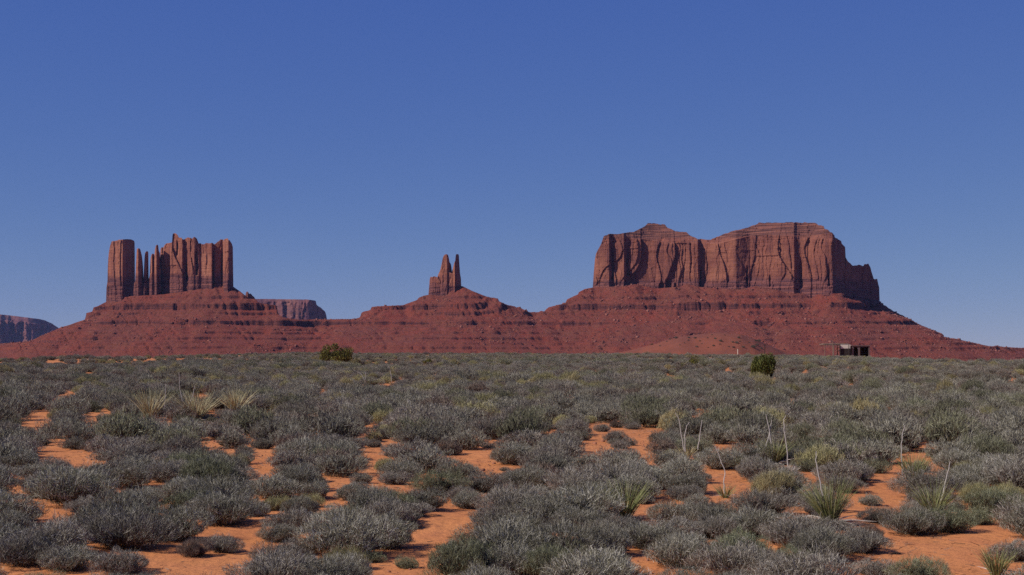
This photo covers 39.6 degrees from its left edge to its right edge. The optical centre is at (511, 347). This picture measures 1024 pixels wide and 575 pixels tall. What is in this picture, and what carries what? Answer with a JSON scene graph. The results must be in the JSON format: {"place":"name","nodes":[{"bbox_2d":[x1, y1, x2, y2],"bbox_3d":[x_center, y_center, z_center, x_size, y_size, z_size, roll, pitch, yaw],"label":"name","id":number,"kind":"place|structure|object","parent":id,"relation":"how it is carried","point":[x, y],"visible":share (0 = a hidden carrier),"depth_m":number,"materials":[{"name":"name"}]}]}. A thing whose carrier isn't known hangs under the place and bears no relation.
{"place":"outdoors","nodes":[
{"label":"outdoors","id":0,"kind":"place"},
{"bbox_2d":[256,299,326,319],"bbox_3d":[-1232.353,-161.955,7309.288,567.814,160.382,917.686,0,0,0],"label":"distant mesa","id":1,"kind":"structure","parent":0,"point":[302,309],"depth_m":6932.96,"materials":[{"name":"stone"}]},
{"bbox_2d":[0,284,1023,360],"bbox_3d":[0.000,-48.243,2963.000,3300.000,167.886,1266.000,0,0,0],"label":"hills","id":2,"kind":"structure","parent":0,"point":[250,321],"depth_m":2737.33,"materials":[{"name":"brown stone"}]},
{"bbox_2d":[106,233,232,301],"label":"castle butte","id":3,"kind":"object","parent":2,"relation":"on","point":[178,264],"visible":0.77,"depth_m":2953.19,"materials":[{"name":"stone"}]},
{"bbox_2d":[428,254,460,295],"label":"spire butte","id":4,"kind":"object","parent":2,"relation":"on","point":[447,280],"visible":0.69,"depth_m":2914.63,"materials":[{"name":"stone"}]},
{"bbox_2d":[0,284,1021,358],"bbox_3d":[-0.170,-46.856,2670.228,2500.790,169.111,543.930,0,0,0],"label":"rubble","id":5,"kind":"object","parent":2,"relation":"on","point":[603,341],"visible":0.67,"depth_m":2719.18,"materials":[{"name":"brown stone"}]},
{"bbox_2d":[593,222,879,300],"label":"mesa","id":6,"kind":"structure","parent":2,"relation":"on","point":[809,259],"depth_m":2882.62,"materials":[{"name":"stone"}]},
{"bbox_2d":[0,355,1023,574],"bbox_3d":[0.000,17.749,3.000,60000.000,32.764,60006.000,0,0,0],"label":"ground","id":7,"kind":"structure","parent":0,"point":[440,523],"depth_m":13.49,"materials":[{"name":"orange sand"}]},
{"bbox_2d":[0,486,50,520],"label":"desert shrub","id":8,"kind":"object","parent":7,"relation":"on","point":[25,505],"visible":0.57,"depth_m":13.38,"materials":[{"name":"grey plant"}]},
{"bbox_2d":[0,314,57,342],"bbox_3d":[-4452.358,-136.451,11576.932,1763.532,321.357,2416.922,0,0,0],"label":"distant mesa","id":9,"kind":"structure","parent":7,"relation":"on","point":[17,329],"depth_m":10793.31,"materials":[{"name":"stone"}]},
{"bbox_2d":[0,525,65,565],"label":"desert shrub","id":10,"kind":"object","parent":7,"relation":"on","point":[13,554],"visible":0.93,"depth_m":10.92,"materials":[{"name":"grey plant"}]},
{"bbox_2d":[0,508,93,552],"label":"desert shrub","id":11,"kind":"object","parent":7,"relation":"on","point":[70,534],"visible":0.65,"depth_m":11.44,"materials":[{"name":"grey plant"}]},
{"bbox_2d":[36,542,98,571],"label":"desert shrub","id":12,"kind":"object","parent":7,"relation":"on","point":[61,561],"visible":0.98,"depth_m":10.77,"materials":[{"name":"grey plant"}]},
{"bbox_2d":[21,459,122,505],"bbox_3d":[-4.674,1.443,15.072,1.063,0.561,0.826,0,0,-13],"label":"desert shrub","id":13,"kind":"object","parent":7,"relation":"on","point":[68,489],"visible":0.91,"depth_m":14.94,"materials":[{"name":"grey plant"}]},
{"bbox_2d":[62,492,162,531],"bbox_3d":[-3.573,1.499,12.609,0.916,0.454,0.779,0,0,-36],"label":"desert shrub","id":14,"kind":"object","parent":7,"relation":"on","point":[89,509],"visible":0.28,"depth_m":12.54,"materials":[{"name":"grey plant"}]},
{"bbox_2d":[87,546,150,574],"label":"desert shrub","id":15,"kind":"object","parent":7,"relation":"on","point":[113,562],"visible":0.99,"depth_m":10.64,"materials":[{"name":"grey plant"}]},
{"bbox_2d":[80,483,164,512],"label":"desert shrub","id":16,"kind":"object","parent":7,"relation":"on","point":[146,499],"visible":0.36,"depth_m":13.82,"materials":[{"name":"grey plant"}]},
{"bbox_2d":[97,459,151,488],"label":"desert shrub","id":17,"kind":"object","parent":7,"relation":"on","point":[132,478],"visible":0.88,"depth_m":16.86,"materials":[{"name":"grey plant"}]},
{"bbox_2d":[72,502,182,549],"bbox_3d":[-3.258,1.497,11.944,0.874,0.455,0.836,0,0,-32],"label":"desert shrub","id":18,"kind":"object","parent":7,"relation":"on","point":[126,533],"visible":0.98,"depth_m":11.84,"materials":[{"name":"grey plant"}]},
{"bbox_2d":[146,457,186,482],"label":"desert shrub","id":19,"kind":"object","parent":7,"relation":"on","point":[167,471],"visible":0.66,"depth_m":17.66,"materials":[{"name":"grey plant"}]},
{"bbox_2d":[131,501,216,540],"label":"desert shrub","id":20,"kind":"object","parent":7,"relation":"on","point":[191,528],"visible":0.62,"depth_m":12.54,"materials":[{"name":"grey plant"}]},
{"bbox_2d":[175,535,212,556],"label":"desert shrub","id":21,"kind":"object","parent":7,"relation":"on","point":[194,548],"visible":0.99,"depth_m":11.61,"materials":[{"name":"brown plant"}]},
{"bbox_2d":[168,372,225,420],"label":"yucca","id":22,"kind":"object","parent":7,"relation":"on","point":[201,412],"visible":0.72,"depth_m":32.69,"materials":[{"name":"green plant"}]},
{"bbox_2d":[174,448,240,489],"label":"desert shrub","id":23,"kind":"object","parent":7,"relation":"on","point":[212,464],"visible":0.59,"depth_m":16.30,"materials":[{"name":"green plant"}]},
{"bbox_2d":[179,471,256,504],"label":"desert shrub","id":24,"kind":"object","parent":7,"relation":"on","point":[213,484],"visible":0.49,"depth_m":14.67,"materials":[{"name":"grey plant"}]},
{"bbox_2d":[201,532,245,553],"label":"desert shrub","id":25,"kind":"object","parent":7,"relation":"on","point":[227,544],"visible":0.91,"depth_m":11.86,"materials":[{"name":"grey plant"}]},
{"bbox_2d":[181,486,269,524],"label":"desert shrub","id":26,"kind":"object","parent":7,"relation":"on","point":[224,509],"visible":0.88,"depth_m":13.55,"materials":[{"name":"grey plant"}]},
{"bbox_2d":[244,472,303,498],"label":"desert shrub","id":27,"kind":"object","parent":7,"relation":"on","point":[273,487],"visible":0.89,"depth_m":15.74,"materials":[{"name":"grey plant"}]},
{"bbox_2d":[221,543,331,574],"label":"desert shrub","id":28,"kind":"object","parent":7,"relation":"on","point":[277,567],"visible":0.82,"depth_m":9.98,"materials":[{"name":"grey plant"}]},
{"bbox_2d":[254,521,302,541],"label":"desert shrub","id":29,"kind":"object","parent":7,"relation":"on","point":[274,533],"visible":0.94,"depth_m":12.63,"materials":[{"name":"grey plant"}]},
{"bbox_2d":[260,502,317,530],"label":"desert shrub","id":30,"kind":"object","parent":7,"relation":"on","point":[297,519],"visible":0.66,"depth_m":13.21,"materials":[{"name":"grey plant"}]},
{"bbox_2d":[269,460,329,491],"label":"desert shrub","id":31,"kind":"object","parent":7,"relation":"on","point":[303,475],"visible":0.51,"depth_m":16.55,"materials":[{"name":"grey plant"}]},
{"bbox_2d":[273,433,331,458],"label":"desert shrub","id":32,"kind":"object","parent":7,"relation":"on","point":[309,442],"visible":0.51,"depth_m":20.72,"materials":[{"name":"grey plant"}]},
{"bbox_2d":[285,552,374,574],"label":"desert shrub","id":33,"kind":"object","parent":7,"relation":"on","point":[337,568],"visible":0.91,"depth_m":9.85,"materials":[{"name":"grey plant"}]},
{"bbox_2d":[305,501,386,532],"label":"desert shrub","id":34,"kind":"object","parent":7,"relation":"on","point":[349,511],"visible":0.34,"depth_m":12.70,"materials":[{"name":"grey plant"}]},
{"bbox_2d":[289,509,403,553],"bbox_3d":[-1.419,1.531,11.627,0.937,0.443,0.693,0,0,22],"label":"desert shrub","id":35,"kind":"object","parent":7,"relation":"on","point":[335,537],"visible":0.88,"depth_m":11.56,"materials":[{"name":"grey plant"}]},
{"bbox_2d":[343,483,402,510],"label":"desert shrub","id":36,"kind":"object","parent":7,"relation":"on","point":[360,501],"visible":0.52,"depth_m":14.02,"materials":[{"name":"grey plant"}]},
{"bbox_2d":[355,494,417,527],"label":"desert shrub","id":37,"kind":"object","parent":7,"relation":"on","point":[381,507],"visible":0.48,"depth_m":13.39,"materials":[{"name":"grey plant"}]},
{"bbox_2d":[362,511,419,549],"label":"desert shrub","id":38,"kind":"object","parent":7,"relation":"on","point":[406,535],"visible":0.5,"depth_m":12.11,"materials":[{"name":"grey plant"}]},
{"bbox_2d":[399,485,448,509],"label":"desert shrub","id":39,"kind":"object","parent":7,"relation":"on","point":[433,500],"visible":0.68,"depth_m":14.73,"materials":[{"name":"grey plant"}]},
{"bbox_2d":[405,465,472,493],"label":"desert shrub","id":40,"kind":"object","parent":7,"relation":"on","point":[438,482],"visible":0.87,"depth_m":16.48,"materials":[{"name":"green plant"}]},
{"bbox_2d":[422,530,503,574],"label":"desert shrub","id":41,"kind":"object","parent":7,"relation":"on","point":[457,560],"visible":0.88,"depth_m":10.37,"materials":[{"name":"green plant"}]},
{"bbox_2d":[459,470,513,491],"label":"desert shrub","id":42,"kind":"object","parent":7,"relation":"on","point":[485,483],"visible":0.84,"depth_m":16.82,"materials":[{"name":"grey plant"}]},
{"bbox_2d":[450,504,548,540],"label":"desert shrub","id":43,"kind":"object","parent":7,"relation":"on","point":[533,519],"visible":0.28,"depth_m":12.15,"materials":[{"name":"grey plant"}]},
{"bbox_2d":[487,440,534,464],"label":"desert shrub","id":44,"kind":"object","parent":7,"relation":"on","point":[509,454],"visible":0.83,"depth_m":20.48,"materials":[{"name":"grey plant"}]},
{"bbox_2d":[483,541,540,574],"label":"desert shrub","id":45,"kind":"object","parent":7,"relation":"on","point":[512,563],"visible":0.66,"depth_m":10.46,"materials":[{"name":"grey plant"}]},
{"bbox_2d":[470,478,556,512],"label":"desert shrub","id":46,"kind":"object","parent":7,"relation":"on","point":[510,497],"visible":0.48,"depth_m":14.05,"materials":[{"name":"grey plant"}]},
{"bbox_2d":[465,514,564,557],"bbox_3d":[0.007,1.516,11.118,0.772,0.460,0.907,0,0,23],"label":"desert shrub","id":47,"kind":"object","parent":7,"relation":"on","point":[507,540],"visible":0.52,"depth_m":11.03,"materials":[{"name":"grey plant"}]},
{"bbox_2d":[502,461,552,489],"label":"desert shrub","id":48,"kind":"object","parent":7,"relation":"on","point":[522,474],"visible":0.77,"depth_m":17.14,"materials":[{"name":"grey plant"}]},
{"bbox_2d":[498,490,578,524],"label":"desert shrub","id":49,"kind":"object","parent":7,"relation":"on","point":[548,509],"visible":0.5,"depth_m":13.32,"materials":[{"name":"grey plant"}]},
{"bbox_2d":[519,539,596,574],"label":"desert shrub","id":50,"kind":"object","parent":7,"relation":"on","point":[533,554],"visible":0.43,"depth_m":10.36,"materials":[{"name":"grey plant"}]},
{"bbox_2d":[515,516,610,560],"bbox_3d":[0.430,1.542,11.422,0.731,0.425,0.941,0,0,32],"label":"desert shrub","id":51,"kind":"object","parent":7,"relation":"on","point":[571,537],"visible":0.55,"depth_m":11.34,"materials":[{"name":"grey plant"}]},
{"bbox_2d":[545,503,614,531],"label":"desert shrub","id":52,"kind":"object","parent":7,"relation":"on","point":[580,515],"visible":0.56,"depth_m":12.97,"materials":[{"name":"grey plant"}]},
{"bbox_2d":[542,460,618,497],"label":"desert shrub","id":53,"kind":"object","parent":7,"relation":"on","point":[580,476],"visible":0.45,"depth_m":15.91,"materials":[{"name":"grey plant"}]},
{"bbox_2d":[541,481,627,519],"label":"desert shrub","id":54,"kind":"object","parent":7,"relation":"on","point":[577,500],"visible":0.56,"depth_m":13.68,"materials":[{"name":"grey plant"}]},
{"bbox_2d":[536,545,654,574],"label":"desert shrub","id":55,"kind":"object","parent":7,"relation":"on","point":[579,568],"visible":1,"depth_m":9.65,"materials":[{"name":"grey plant"}]},
{"bbox_2d":[578,519,636,554],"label":"desert shrub","id":56,"kind":"object","parent":7,"relation":"on","point":[625,541],"visible":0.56,"depth_m":11.68,"materials":[{"name":"grey plant"}]},
{"bbox_2d":[573,456,656,483],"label":"desert shrub","id":57,"kind":"object","parent":7,"relation":"on","point":[615,470],"visible":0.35,"depth_m":16.36,"materials":[{"name":"grey plant"}]},
{"bbox_2d":[592,476,658,517],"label":"yucca","id":58,"kind":"object","parent":7,"relation":"on","point":[630,507],"visible":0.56,"depth_m":14.11,"materials":[{"name":"green plant"}]},
{"bbox_2d":[610,472,662,499],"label":"desert shrub","id":59,"kind":"object","parent":7,"relation":"on","point":[655,490],"visible":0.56,"depth_m":15.70,"materials":[{"name":"grey plant"}]},
{"bbox_2d":[616,518,686,547],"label":"desert shrub","id":60,"kind":"object","parent":7,"relation":"on","point":[643,536],"visible":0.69,"depth_m":12.08,"materials":[{"name":"grey plant"}]},
{"bbox_2d":[646,495,700,523],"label":"desert shrub","id":61,"kind":"object","parent":7,"relation":"on","point":[670,511],"visible":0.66,"depth_m":13.69,"materials":[{"name":"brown plant"}]},
{"bbox_2d":[640,531,708,567],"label":"desert shrub","id":62,"kind":"object","parent":7,"relation":"on","point":[674,551],"visible":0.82,"depth_m":11.10,"materials":[{"name":"grey plant"}]},
{"bbox_2d":[660,468,708,490],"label":"desert shrub","id":63,"kind":"object","parent":7,"relation":"on","point":[680,481],"visible":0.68,"depth_m":16.20,"materials":[{"name":"grey plant"}]},
{"bbox_2d":[662,453,707,480],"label":"desert shrub","id":64,"kind":"object","parent":7,"relation":"on","point":[682,466],"visible":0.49,"depth_m":17.48,"materials":[{"name":"grey plant"}]},
{"bbox_2d":[680,497,743,526],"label":"desert shrub","id":65,"kind":"object","parent":7,"relation":"on","point":[716,510],"visible":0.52,"depth_m":13.26,"materials":[{"name":"grey plant"}]},
{"bbox_2d":[685,512,749,538],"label":"desert shrub","id":66,"kind":"object","parent":7,"relation":"on","point":[714,528],"visible":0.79,"depth_m":12.68,"materials":[{"name":"grey plant"}]},
{"bbox_2d":[696,445,749,469],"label":"desert shrub","id":67,"kind":"object","parent":7,"relation":"on","point":[712,459],"visible":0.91,"depth_m":19.49,"materials":[{"name":"grey plant"}]},
{"bbox_2d":[680,535,774,574],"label":"desert shrub","id":68,"kind":"object","parent":7,"relation":"on","point":[726,560],"visible":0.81,"depth_m":10.71,"materials":[{"name":"grey plant"}]},
{"bbox_2d":[702,525,774,558],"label":"desert shrub","id":69,"kind":"object","parent":7,"relation":"on","point":[729,536],"visible":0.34,"depth_m":11.26,"materials":[{"name":"grey plant"}]},
{"bbox_2d":[719,502,789,536],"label":"desert shrub","id":70,"kind":"object","parent":7,"relation":"on","point":[741,518],"visible":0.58,"depth_m":12.80,"materials":[{"name":"grey plant"}]},
{"bbox_2d":[717,485,808,515],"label":"desert shrub","id":71,"kind":"object","parent":7,"relation":"on","point":[758,501],"visible":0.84,"depth_m":14.24,"materials":[{"name":"grey plant"}]},
{"bbox_2d":[735,451,790,479],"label":"desert shrub","id":72,"kind":"object","parent":7,"relation":"on","point":[747,469],"visible":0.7,"depth_m":17.92,"materials":[{"name":"grey plant"}]},
{"bbox_2d":[747,464,798,498],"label":"desert shrub","id":73,"kind":"object","parent":7,"relation":"on","point":[770,480],"visible":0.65,"depth_m":15.76,"materials":[{"name":"green plant"}]},
{"bbox_2d":[749,540,861,574],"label":"desert shrub","id":74,"kind":"object","parent":7,"relation":"on","point":[788,567],"visible":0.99,"depth_m":9.84,"materials":[{"name":"grey plant"}]},
{"bbox_2d":[754,509,864,547],"bbox_3d":[2.500,1.557,12.103,0.820,0.363,1.018,0,0,-39],"label":"desert shrub","id":75,"kind":"object","parent":7,"relation":"on","point":[783,536],"visible":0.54,"depth_m":12.04,"materials":[{"name":"grey plant"}]},
{"bbox_2d":[789,522,862,559],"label":"desert shrub","id":76,"kind":"object","parent":7,"relation":"on","point":[809,537],"visible":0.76,"depth_m":11.33,"materials":[{"name":"grey plant"}]},
{"bbox_2d":[790,451,876,525],"bbox_3d":[3.057,1.360,13.643,1.016,0.728,0.978,0,0,0],"label":"yucca","id":77,"kind":"object","parent":7,"relation":"on","point":[826,508],"visible":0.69,"depth_m":13.59,"materials":[{"name":"green plant"}]},
{"bbox_2d":[812,471,869,492],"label":"desert shrub","id":78,"kind":"object","parent":7,"relation":"on","point":[856,482],"visible":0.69,"depth_m":16.65,"materials":[{"name":"grey plant"}]},
{"bbox_2d":[809,456,875,481],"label":"desert shrub","id":79,"kind":"object","parent":7,"relation":"on","point":[840,469],"visible":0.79,"depth_m":17.55,"materials":[{"name":"grey plant"}]},
{"bbox_2d":[838,524,895,553],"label":"desert shrub","id":80,"kind":"object","parent":7,"relation":"on","point":[869,544],"visible":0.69,"depth_m":11.75,"materials":[{"name":"grey plant"}]},
{"bbox_2d":[851,555,901,574],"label":"desert shrub","id":81,"kind":"object","parent":7,"relation":"on","point":[873,567],"visible":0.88,"depth_m":10.68,"materials":[{"name":"grey plant"}]},
{"bbox_2d":[876,504,947,534],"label":"desert shrub","id":82,"kind":"object","parent":7,"relation":"on","point":[903,522],"visible":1,"depth_m":12.96,"materials":[{"name":"grey plant"}]},
{"bbox_2d":[882,553,955,574],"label":"desert shrub","id":83,"kind":"object","parent":7,"relation":"on","point":[918,569],"visible":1,"depth_m":10.42,"materials":[{"name":"plant"}]},
{"bbox_2d":[886,462,967,495],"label":"desert shrub","id":84,"kind":"object","parent":7,"relation":"on","point":[922,478],"visible":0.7,"depth_m":16.10,"materials":[{"name":"grey plant"}]},
{"bbox_2d":[898,463,962,514],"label":"yucca","id":85,"kind":"object","parent":7,"relation":"on","point":[940,503],"visible":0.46,"depth_m":14.45,"materials":[{"name":"green plant"}]},
{"bbox_2d":[917,503,980,532],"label":"desert shrub","id":86,"kind":"object","parent":7,"relation":"on","point":[955,523],"visible":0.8,"depth_m":13.09,"materials":[{"name":"plant"}]},
{"bbox_2d":[930,445,992,469],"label":"desert shrub","id":87,"kind":"object","parent":7,"relation":"on","point":[960,458],"visible":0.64,"depth_m":18.97,"materials":[{"name":"grey plant"}]},
{"bbox_2d":[951,483,1023,516],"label":"desert shrub","id":88,"kind":"object","parent":7,"relation":"on","point":[991,500],"visible":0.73,"depth_m":14.45,"materials":[{"name":"plant"}]},
{"bbox_2d":[973,546,1018,574],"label":"yucca","id":89,"kind":"object","parent":7,"relation":"on","point":[998,568],"visible":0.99,"depth_m":10.69,"materials":[{"name":"green plant"}]},
{"bbox_2d":[979,450,1023,489],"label":"desert shrub","id":90,"kind":"object","parent":7,"relation":"on","point":[1003,472],"visible":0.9,"depth_m":16.55,"materials":[{"name":"grey plant"}]},
{"bbox_2d":[986,536,1023,560],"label":"desert shrub","id":91,"kind":"object","parent":7,"relation":"on","point":[1011,548],"visible":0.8,"depth_m":11.40,"materials":[{"name":"grey plant"}]},
{"bbox_2d":[0,0,1023,347],"label":"sky","id":92,"kind":"structure","parent":0,"point":[341,149],"materials":[{"name":"blue"}]},
{"bbox_2d":[11,421,1016,574],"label":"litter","id":93,"kind":"object","parent":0,"point":[519,465],"visible":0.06,"depth_m":16.14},
{"bbox_2d":[619,333,792,354],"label":"hill","id":94,"kind":"structure","parent":0,"point":[671,346],"depth_m":1033.93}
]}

